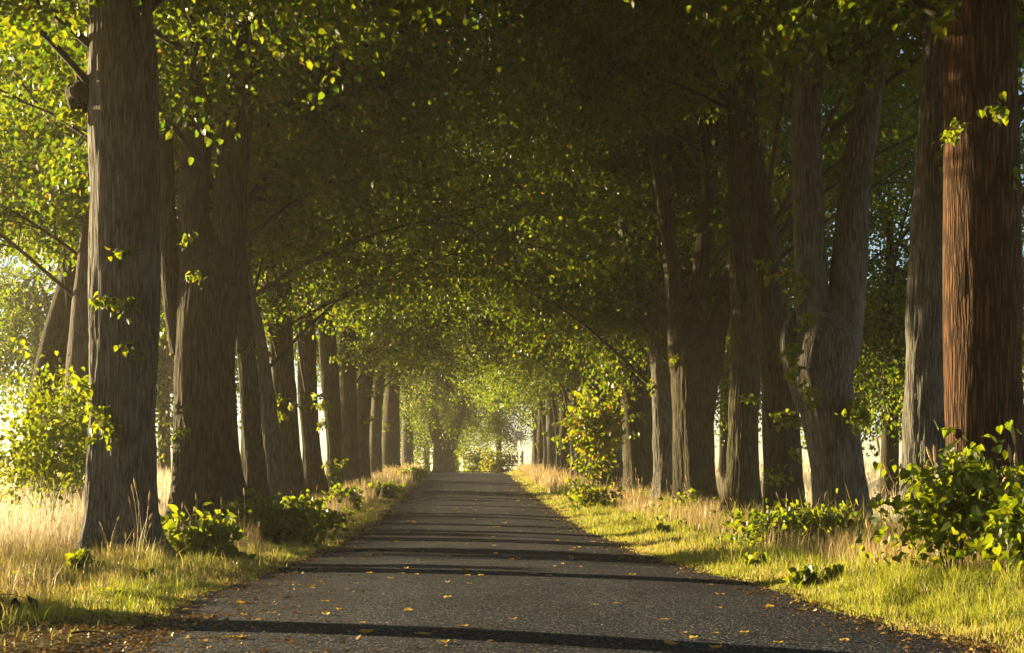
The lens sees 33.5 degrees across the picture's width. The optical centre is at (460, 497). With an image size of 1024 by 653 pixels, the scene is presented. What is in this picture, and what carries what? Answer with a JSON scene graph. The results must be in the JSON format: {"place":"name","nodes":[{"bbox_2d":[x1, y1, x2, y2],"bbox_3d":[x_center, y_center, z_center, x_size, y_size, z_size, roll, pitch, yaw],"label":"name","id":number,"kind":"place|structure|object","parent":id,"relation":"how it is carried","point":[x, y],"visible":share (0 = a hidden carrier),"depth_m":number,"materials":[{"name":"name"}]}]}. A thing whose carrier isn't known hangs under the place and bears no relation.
{"place":"outdoors","nodes":[
{"label":"outdoors","id":0,"kind":"place"},
{"bbox_2d":[0,472,1023,652],"bbox_3d":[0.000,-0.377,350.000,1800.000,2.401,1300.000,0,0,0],"label":"ground","id":1,"kind":"structure","parent":0,"point":[64,637],"depth_m":10.59,"materials":[{"name":"soil"}]},
{"bbox_2d":[0,594,38,609],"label":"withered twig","id":2,"kind":"object","parent":1,"relation":"on","point":[16,601],"visible":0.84,"depth_m":11.39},
{"bbox_2d":[3,570,41,588],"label":"weed","id":3,"kind":"object","parent":1,"relation":"on","point":[15,574],"visible":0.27,"depth_m":13.96,"materials":[{"name":"green plant"}]},
{"bbox_2d":[61,547,90,573],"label":"weed","id":4,"kind":"object","parent":1,"relation":"on","point":[72,560],"visible":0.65,"depth_m":15.72,"materials":[{"name":"green plant"}]},
{"bbox_2d":[0,337,171,530],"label":"lime bush","id":5,"kind":"object","parent":1,"relation":"on","point":[44,439],"visible":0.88,"depth_m":25.73,"materials":[{"name":"green plant"}]},
{"bbox_2d":[0,93,178,427],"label":"lime tree","id":6,"kind":"object","parent":1,"relation":"on","point":[25,315],"visible":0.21,"depth_m":73.20,"materials":[{"name":"green plant"}]},
{"bbox_2d":[88,558,103,572],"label":"weed","id":7,"kind":"object","parent":1,"relation":"on","point":[92,559],"visible":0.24,"depth_m":15.93,"materials":[{"name":"green plant"}]},
{"bbox_2d":[98,587,129,600],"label":"weed","id":8,"kind":"object","parent":1,"relation":"on","point":[109,589],"visible":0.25,"depth_m":12.55,"materials":[{"name":"green plant"}]},
{"bbox_2d":[99,477,151,550],"bbox_3d":[-3.615,0.273,18.557,0.633,0.988,0.675,0,0,0],"label":"seed grass clump","id":9,"kind":"object","parent":1,"relation":"on","point":[134,482],"visible":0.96,"depth_m":18.46,"materials":[{"name":"plant"}]},
{"bbox_2d":[21,245,240,480],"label":"lime tree","id":10,"kind":"object","parent":1,"relation":"on","point":[165,390],"visible":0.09,"depth_m":69.20,"materials":[{"name":"green plant"}]},
{"bbox_2d":[133,568,161,581],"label":"weed","id":11,"kind":"object","parent":1,"relation":"on","point":[151,570],"visible":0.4,"depth_m":15.26,"materials":[{"name":"green plant"}]},
{"bbox_2d":[0,44,342,512],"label":"lime tree","id":12,"kind":"object","parent":1,"relation":"on","point":[55,335],"visible":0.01,"depth_m":38.68,"materials":[{"name":"green plant"}]},
{"bbox_2d":[158,497,221,554],"bbox_3d":[-3.269,0.380,19.757,0.925,0.793,0.806,0,0,-40],"label":"seed grass clump","id":13,"kind":"object","parent":1,"relation":"on","point":[191,524],"visible":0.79,"depth_m":19.76,"materials":[{"name":"plant"}]},
{"bbox_2d":[159,502,246,554],"bbox_3d":[-3.159,0.468,20.271,1.249,0.836,0.930,0,0,0],"label":"bush","id":14,"kind":"object","parent":1,"relation":"on","point":[224,530],"visible":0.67,"depth_m":20.17,"materials":[{"name":"green plant"}]},
{"bbox_2d":[173,540,240,563],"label":"nettle clump","id":15,"kind":"object","parent":1,"relation":"on","point":[230,549],"visible":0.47,"depth_m":19.14,"materials":[{"name":"green plant"}]},
{"bbox_2d":[0,2,415,522],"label":"lime tree","id":16,"kind":"object","parent":1,"relation":"on","point":[77,349],"visible":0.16,"depth_m":32.72,"materials":[{"name":"green plant"}]},
{"bbox_2d":[0,480,417,651],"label":"verge grass","id":17,"kind":"structure","parent":1,"relation":"on","point":[163,565],"depth_m":15.21,"materials":[{"name":"green plant"}]},
{"bbox_2d":[0,462,424,600],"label":"dry grass","id":18,"kind":"structure","parent":1,"relation":"on","point":[254,535],"depth_m":20.95,"materials":[{"name":"plant"}]},
{"bbox_2d":[180,488,259,549],"bbox_3d":[-3.199,0.299,22.775,1.072,0.872,0.909,0,0,-7],"label":"seed grass clump","id":19,"kind":"object","parent":1,"relation":"on","point":[238,513],"visible":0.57,"depth_m":22.42,"materials":[{"name":"plant"}]},
{"bbox_2d":[237,551,260,563],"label":"weed","id":20,"kind":"object","parent":1,"relation":"on","point":[244,554],"visible":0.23,"depth_m":19.80,"materials":[{"name":"green plant"}]},
{"bbox_2d":[0,0,515,557],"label":"lime tree","id":21,"kind":"object","parent":1,"relation":"on","point":[114,92],"visible":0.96,"depth_m":19.37,"materials":[{"name":"grey plant"}]},
{"bbox_2d":[184,487,348,548],"bbox_3d":[-2.838,0.402,25.392,2.279,1.117,2.130,0,0,33],"label":"bramble bush","id":22,"kind":"object","parent":1,"relation":"on","point":[285,525],"visible":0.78,"depth_m":25.25,"materials":[{"name":"green plant"}]},
{"bbox_2d":[3,0,544,504],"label":"lime tree","id":23,"kind":"object","parent":1,"relation":"on","point":[271,438],"visible":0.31,"depth_m":34.86,"materials":[{"name":"green plant"}]},
{"bbox_2d":[0,0,574,509],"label":"lime tree","id":24,"kind":"object","parent":1,"relation":"on","point":[252,454],"visible":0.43,"depth_m":31.43,"materials":[{"name":"green plant"}]},
{"bbox_2d":[0,0,575,541],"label":"lime tree","id":25,"kind":"object","parent":1,"relation":"on","point":[202,266],"visible":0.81,"depth_m":25.75,"materials":[{"name":"brown plant"}]},
{"bbox_2d":[279,494,358,530],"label":"lime bush","id":26,"kind":"object","parent":1,"relation":"on","point":[336,514],"visible":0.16,"depth_m":32.81,"materials":[{"name":"green plant"}]},
{"bbox_2d":[162,111,506,486],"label":"lime tree","id":27,"kind":"object","parent":1,"relation":"on","point":[388,332],"visible":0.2,"depth_m":59.17,"materials":[{"name":"green plant"}]},
{"bbox_2d":[324,481,365,510],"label":"lime bush","id":28,"kind":"object","parent":1,"relation":"on","point":[351,492],"visible":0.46,"depth_m":42.83,"materials":[{"name":"green plant"}]},
{"bbox_2d":[350,478,365,504],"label":"seed grass clump","id":29,"kind":"object","parent":1,"relation":"on","point":[364,486],"visible":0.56,"depth_m":46.47,"materials":[{"name":"plant"}]},
{"bbox_2d":[365,472,386,501],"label":"seed grass clump","id":30,"kind":"object","parent":1,"relation":"on","point":[377,484],"visible":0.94,"depth_m":51.76,"materials":[{"name":"plant"}]},
{"bbox_2d":[159,0,593,503],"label":"lime tree","id":31,"kind":"object","parent":1,"relation":"on","point":[281,325],"visible":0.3,"depth_m":38.70,"materials":[{"name":"green plant"}]},
{"bbox_2d":[252,10,511,492],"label":"lime tree","id":32,"kind":"object","parent":1,"relation":"on","point":[329,359],"visible":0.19,"depth_m":51.79,"materials":[{"name":"green plant"}]},
{"bbox_2d":[363,479,405,498],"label":"lime bush","id":33,"kind":"object","parent":1,"relation":"on","point":[388,490],"visible":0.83,"depth_m":55.84,"materials":[{"name":"green plant"}]},
{"bbox_2d":[294,161,484,469],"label":"lime tree","id":34,"kind":"object","parent":1,"relation":"on","point":[391,445],"visible":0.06,"depth_m":89.63,"materials":[{"name":"green plant"}]},
{"bbox_2d":[294,61,490,481],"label":"lime tree","id":35,"kind":"object","parent":1,"relation":"on","point":[363,406],"visible":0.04,"depth_m":66.23,"materials":[{"name":"green plant"}]},
{"bbox_2d":[295,138,491,476],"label":"lime tree","id":36,"kind":"object","parent":1,"relation":"on","point":[375,441],"visible":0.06,"depth_m":76.75,"materials":[{"name":"green plant"}]},
{"bbox_2d":[369,388,423,460],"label":"lime tree","id":37,"kind":"object","parent":1,"relation":"on","point":[401,426],"visible":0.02,"depth_m":158.81,"materials":[{"name":"green plant"}]},
{"bbox_2d":[252,6,565,499],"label":"lime tree","id":38,"kind":"object","parent":1,"relation":"on","point":[312,461],"visible":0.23,"depth_m":45.27,"materials":[{"name":"green plant"}]},
{"bbox_2d":[357,347,462,464],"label":"lime tree","id":39,"kind":"object","parent":1,"relation":"on","point":[414,399],"depth_m":125.97,"materials":[{"name":"green plant"}]},
{"bbox_2d":[395,462,427,481],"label":"lime bush","id":40,"kind":"object","parent":1,"relation":"on","point":[421,473],"visible":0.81,"depth_m":77.77,"materials":[{"name":"green plant"}]},
{"bbox_2d":[356,308,469,465],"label":"lime tree","id":41,"kind":"object","parent":1,"relation":"on","point":[407,449],"visible":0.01,"depth_m":115.68,"materials":[{"name":"green plant"}]},
{"bbox_2d":[370,369,482,472],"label":"lime tree","id":42,"kind":"object","parent":1,"relation":"on","point":[425,455],"visible":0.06,"depth_m":130.47,"materials":[{"name":"green plant"}]},
{"bbox_2d":[382,286,516,472],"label":"lime tree","id":43,"kind":"object","parent":1,"relation":"on","point":[444,441],"visible":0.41,"depth_m":114.26,"materials":[{"name":"green plant"}]},
{"bbox_2d":[0,456,900,556],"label":"field grass","id":44,"kind":"structure","parent":1,"relation":"on","point":[163,486],"depth_m":27.91,"materials":[{"name":"beige plant"}]},
{"bbox_2d":[420,350,494,472],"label":"lime tree","id":45,"kind":"object","parent":1,"relation":"on","point":[456,457],"visible":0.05,"depth_m":145.72,"materials":[{"name":"green plant"}]},
{"bbox_2d":[454,444,494,472],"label":"lime bush","id":46,"kind":"object","parent":1,"relation":"on","point":[474,459],"visible":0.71,"depth_m":111.74,"materials":[{"name":"green plant"}]},
{"bbox_2d":[459,398,532,472],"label":"lime tree","id":47,"kind":"object","parent":1,"relation":"on","point":[496,427],"visible":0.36,"depth_m":132.17,"materials":[{"name":"green plant"}]},
{"bbox_2d":[476,447,521,472],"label":"lime bush","id":48,"kind":"object","parent":1,"relation":"on","point":[492,463],"visible":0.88,"depth_m":109.27,"materials":[{"name":"green plant"}]},
{"bbox_2d":[490,451,523,470],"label":"field gate","id":49,"kind":"structure","parent":1,"relation":"on","point":[522,456],"depth_m":109.93,"materials":[{"name":"grey wood"}]},
{"bbox_2d":[432,316,585,465],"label":"lime tree","id":50,"kind":"object","parent":1,"relation":"on","point":[532,455],"visible":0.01,"depth_m":113.68,"materials":[{"name":"green plant"}]},
{"bbox_2d":[446,290,584,467],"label":"lime tree","id":51,"kind":"object","parent":1,"relation":"on","point":[538,448],"visible":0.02,"depth_m":95.52,"materials":[{"name":"green plant"}]},
{"bbox_2d":[445,279,586,470],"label":"lime tree","id":52,"kind":"object","parent":1,"relation":"on","point":[549,444],"visible":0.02,"depth_m":88.69,"materials":[{"name":"green plant"}]},
{"bbox_2d":[450,245,586,474],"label":"lime tree","id":53,"kind":"object","parent":1,"relation":"on","point":[561,456],"visible":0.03,"depth_m":81.71,"materials":[{"name":"green plant"}]},
{"bbox_2d":[514,427,522,464],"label":"road sign","id":54,"kind":"object","parent":1,"relation":"on","point":[518,435],"visible":0.86,"depth_m":99.99,"materials":[{"name":"grey metal"}]},
{"bbox_2d":[455,159,586,477],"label":"lime tree","id":55,"kind":"object","parent":1,"relation":"on","point":[566,396],"visible":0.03,"depth_m":74.79,"materials":[{"name":"green plant"}]},
{"bbox_2d":[430,45,619,482],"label":"lime tree","id":56,"kind":"object","parent":1,"relation":"on","point":[510,366],"visible":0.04,"depth_m":69.00,"materials":[{"name":"green plant"}]},
{"bbox_2d":[414,15,727,487],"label":"lime tree","id":57,"kind":"object","parent":1,"relation":"on","point":[617,472],"visible":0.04,"depth_m":60.61,"materials":[{"name":"green plant"}]},
{"bbox_2d":[520,404,622,441],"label":"lime tree","id":58,"kind":"object","parent":1,"relation":"on","point":[529,417],"depth_m":127.92,"materials":[{"name":"green plant"}]},
{"bbox_2d":[570,504,580,512],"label":"weed","id":59,"kind":"object","parent":1,"relation":"on","point":[577,506],"visible":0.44,"depth_m":43.56,"materials":[{"name":"green plant"}]},
{"bbox_2d":[551,369,631,488],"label":"lime sapling","id":60,"kind":"object","parent":1,"relation":"on","point":[598,428],"visible":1,"depth_m":49.07,"materials":[{"name":"green plant"}]},
{"bbox_2d":[561,473,628,509],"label":"lime bush","id":61,"kind":"object","parent":1,"relation":"on","point":[585,497],"visible":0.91,"depth_m":45.88,"materials":[{"name":"green plant"}]},
{"bbox_2d":[612,468,640,492],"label":"seed grass clump","id":62,"kind":"object","parent":1,"relation":"on","point":[627,480],"visible":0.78,"depth_m":49.90,"materials":[{"name":"plant"}]},
{"bbox_2d":[606,479,658,501],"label":"seed grass clump","id":63,"kind":"object","parent":1,"relation":"on","point":[635,490],"visible":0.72,"depth_m":45.29,"materials":[{"name":"plant"}]},
{"bbox_2d":[443,5,828,493],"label":"lime tree","id":64,"kind":"object","parent":1,"relation":"on","point":[637,451],"visible":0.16,"depth_m":52.47,"materials":[{"name":"green plant"}]},
{"bbox_2d":[627,480,666,508],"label":"seed grass clump","id":65,"kind":"object","parent":1,"relation":"on","point":[641,494],"visible":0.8,"depth_m":41.75,"materials":[{"name":"plant"}]},
{"bbox_2d":[427,27,879,497],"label":"lime tree","id":66,"kind":"object","parent":1,"relation":"on","point":[635,277],"visible":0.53,"depth_m":46.25,"materials":[{"name":"green plant"}]},
{"bbox_2d":[654,512,669,521],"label":"weed","id":67,"kind":"object","parent":1,"relation":"on","point":[661,517],"visible":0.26,"depth_m":34.75,"materials":[{"name":"green plant"}]},
{"bbox_2d":[654,522,672,533],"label":"weed","id":68,"kind":"object","parent":1,"relation":"on","point":[661,526],"visible":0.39,"depth_m":30.18,"materials":[{"name":"green plant"}]},
{"bbox_2d":[645,492,702,511],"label":"lime bush","id":69,"kind":"object","parent":1,"relation":"on","point":[680,495],"visible":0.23,"depth_m":38.47,"materials":[{"name":"green plant"}]},
{"bbox_2d":[432,1,916,509],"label":"lime tree","id":70,"kind":"object","parent":1,"relation":"on","point":[696,351],"visible":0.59,"depth_m":40.81,"materials":[{"name":"green plant"}]},
{"bbox_2d":[677,518,690,527],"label":"weed","id":71,"kind":"object","parent":1,"relation":"on","point":[680,520],"visible":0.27,"depth_m":31.86,"materials":[{"name":"green plant"}]},
{"bbox_2d":[670,475,703,510],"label":"seed grass clump","id":72,"kind":"object","parent":1,"relation":"on","point":[687,494],"visible":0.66,"depth_m":36.14,"materials":[{"name":"plant"}]},
{"bbox_2d":[400,0,1022,519],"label":"lime tree","id":73,"kind":"object","parent":1,"relation":"on","point":[742,474],"visible":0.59,"depth_m":33.42,"materials":[{"name":"green plant"}]},
{"bbox_2d":[708,484,749,518],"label":"seed grass clump","id":74,"kind":"object","parent":1,"relation":"on","point":[727,503],"visible":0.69,"depth_m":30.53,"materials":[{"name":"plant"}]},
{"bbox_2d":[464,0,1023,517],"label":"lime tree","id":75,"kind":"object","parent":1,"relation":"on","point":[782,474],"visible":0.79,"depth_m":29.46,"materials":[{"name":"brown plant"}]},
{"bbox_2d":[744,551,769,567],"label":"weed","id":76,"kind":"object","parent":1,"relation":"on","point":[752,560],"visible":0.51,"depth_m":18.25,"materials":[{"name":"green plant"}]},
{"bbox_2d":[512,461,1006,572],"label":"dry grass","id":77,"kind":"structure","parent":1,"relation":"on","point":[540,474],"depth_m":29.20,"materials":[{"name":"plant"}]},
{"bbox_2d":[649,123,873,490],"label":"lime tree","id":78,"kind":"object","parent":1,"relation":"on","point":[723,402],"visible":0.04,"depth_m":62.80,"materials":[{"name":"brown plant"}]},
{"bbox_2d":[507,468,1023,652],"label":"verge grass","id":79,"kind":"structure","parent":1,"relation":"on","point":[941,588],"depth_m":14.35,"materials":[{"name":"green plant"}]},
{"bbox_2d":[508,0,1023,529],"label":"lime tree","id":80,"kind":"object","parent":1,"relation":"on","point":[922,414],"visible":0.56,"depth_m":22.84,"materials":[{"name":"green plant"}]},
{"bbox_2d":[543,0,1023,524],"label":"lime tree","id":81,"kind":"object","parent":1,"relation":"on","point":[821,340],"visible":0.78,"depth_m":25.40,"materials":[{"name":"grey plant"}]},
{"bbox_2d":[778,564,822,588],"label":"weed","id":82,"kind":"object","parent":1,"relation":"on","point":[807,574],"visible":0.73,"depth_m":14.58,"materials":[{"name":"green plant"}]},
{"bbox_2d":[713,488,889,550],"bbox_3d":[4.525,0.392,22.501,2.393,1.045,2.328,0,0,0],"label":"lime bush","id":83,"kind":"object","parent":1,"relation":"on","point":[786,518],"visible":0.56,"depth_m":22.32,"materials":[{"name":"green plant"}]},
{"bbox_2d":[685,47,918,454],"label":"lime tree","id":84,"kind":"object","parent":1,"relation":"on","point":[880,253],"visible":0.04,"depth_m":54.02,"materials":[{"name":"green plant"}]},
{"bbox_2d":[589,0,1023,553],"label":"lime tree","id":85,"kind":"object","parent":1,"relation":"on","point":[982,268],"visible":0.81,"depth_m":17.99,"materials":[{"name":"red plant"}]},
{"bbox_2d":[800,491,855,552],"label":"seed grass clump","id":86,"kind":"object","parent":1,"relation":"on","point":[823,523],"visible":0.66,"depth_m":20.10,"materials":[{"name":"plant"}]},
{"bbox_2d":[821,563,843,581],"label":"weed","id":87,"kind":"object","parent":1,"relation":"on","point":[835,568],"visible":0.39,"depth_m":14.99,"materials":[{"name":"green plant"}]},
{"bbox_2d":[674,31,1023,510],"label":"lime tree","id":88,"kind":"object","parent":1,"relation":"on","point":[884,316],"visible":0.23,"depth_m":41.25,"materials":[{"name":"green plant"}]},
{"bbox_2d":[787,68,1023,442],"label":"lime tree","id":89,"kind":"object","parent":1,"relation":"on","point":[879,250],"depth_m":59.95,"materials":[{"name":"green plant"}]},
{"bbox_2d":[860,435,998,573],"bbox_3d":[4.321,0.059,15.433,1.349,1.288,1.022,0,0,0],"label":"seed grass clump","id":90,"kind":"object","parent":1,"relation":"on","point":[888,472],"visible":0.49,"depth_m":15.68,"materials":[{"name":"plant"}]},
{"bbox_2d":[849,419,1023,573],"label":"lime bush","id":91,"kind":"object","parent":1,"relation":"on","point":[967,479],"visible":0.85,"depth_m":14.98,"materials":[{"name":"green plant"}]},
{"bbox_2d":[878,24,1023,396],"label":"lime tree","id":92,"kind":"object","parent":1,"relation":"on","point":[896,136],"visible":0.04,"depth_m":35.54,"materials":[{"name":"green plant"}]},
{"bbox_2d":[933,446,1016,560],"bbox_3d":[4.949,0.105,16.325,0.827,1.207,0.354,0,0,0],"label":"seed grass clump","id":93,"kind":"object","parent":1,"relation":"on","point":[1004,477],"visible":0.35,"depth_m":16.26,"materials":[{"name":"plant"}]},
{"bbox_2d":[939,482,1023,581],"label":"bramble bush","id":94,"kind":"object","parent":1,"relation":"on","point":[1010,522],"visible":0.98,"depth_m":13.51,"materials":[{"name":"green plant"}]},
{"bbox_2d":[1002,423,1023,565],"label":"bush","id":95,"kind":"object","parent":1,"relation":"on","point":[1009,452],"visible":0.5,"depth_m":14.49,"materials":[{"name":"plant"}]},
{"bbox_2d":[0,2,1023,472],"label":"sky","id":96,"kind":"structure","parent":0,"point":[527,451],"materials":[{"name":"white"}]},
{"bbox_2d":[71,473,983,652],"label":"road","id":97,"kind":"structure","parent":0,"point":[556,612],"depth_m":12.45,"materials":[{"name":"grey asphalt"}]},
{"bbox_2d":[359,629,372,632],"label":"fallen leaf","id":98,"kind":"object","parent":97,"relation":"on","point":[366,630],"visible":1,"depth_m":9.37,"materials":[{"name":"plant"}]},
{"bbox_2d":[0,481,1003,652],"bbox_3d":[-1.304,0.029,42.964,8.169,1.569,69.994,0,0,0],"label":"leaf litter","id":99,"kind":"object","parent":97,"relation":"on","point":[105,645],"visible":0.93,"depth_m":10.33,"materials":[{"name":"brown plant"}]},
{"bbox_2d":[71,631,103,634],"bbox_3d":[-2.051,0.743,9.354,0.182,0.021,0.021,0,0,-6],"label":"stick","id":100,"kind":"object","parent":99,"relation":"on","point":[75,632],"visible":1,"depth_m":9.35,"materials":[{"name":"brown wood"}]},
{"bbox_2d":[664,640,678,644],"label":"fallen leaf","id":101,"kind":"object","parent":97,"relation":"on","point":[669,642],"visible":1,"depth_m":8.63,"materials":[{"name":"plant"}]},
{"bbox_2d":[428,471,760,471],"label":"side road","id":102,"kind":"structure","parent":0,"point":[471,471],"depth_m":103.51,"materials":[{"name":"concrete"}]}
]}

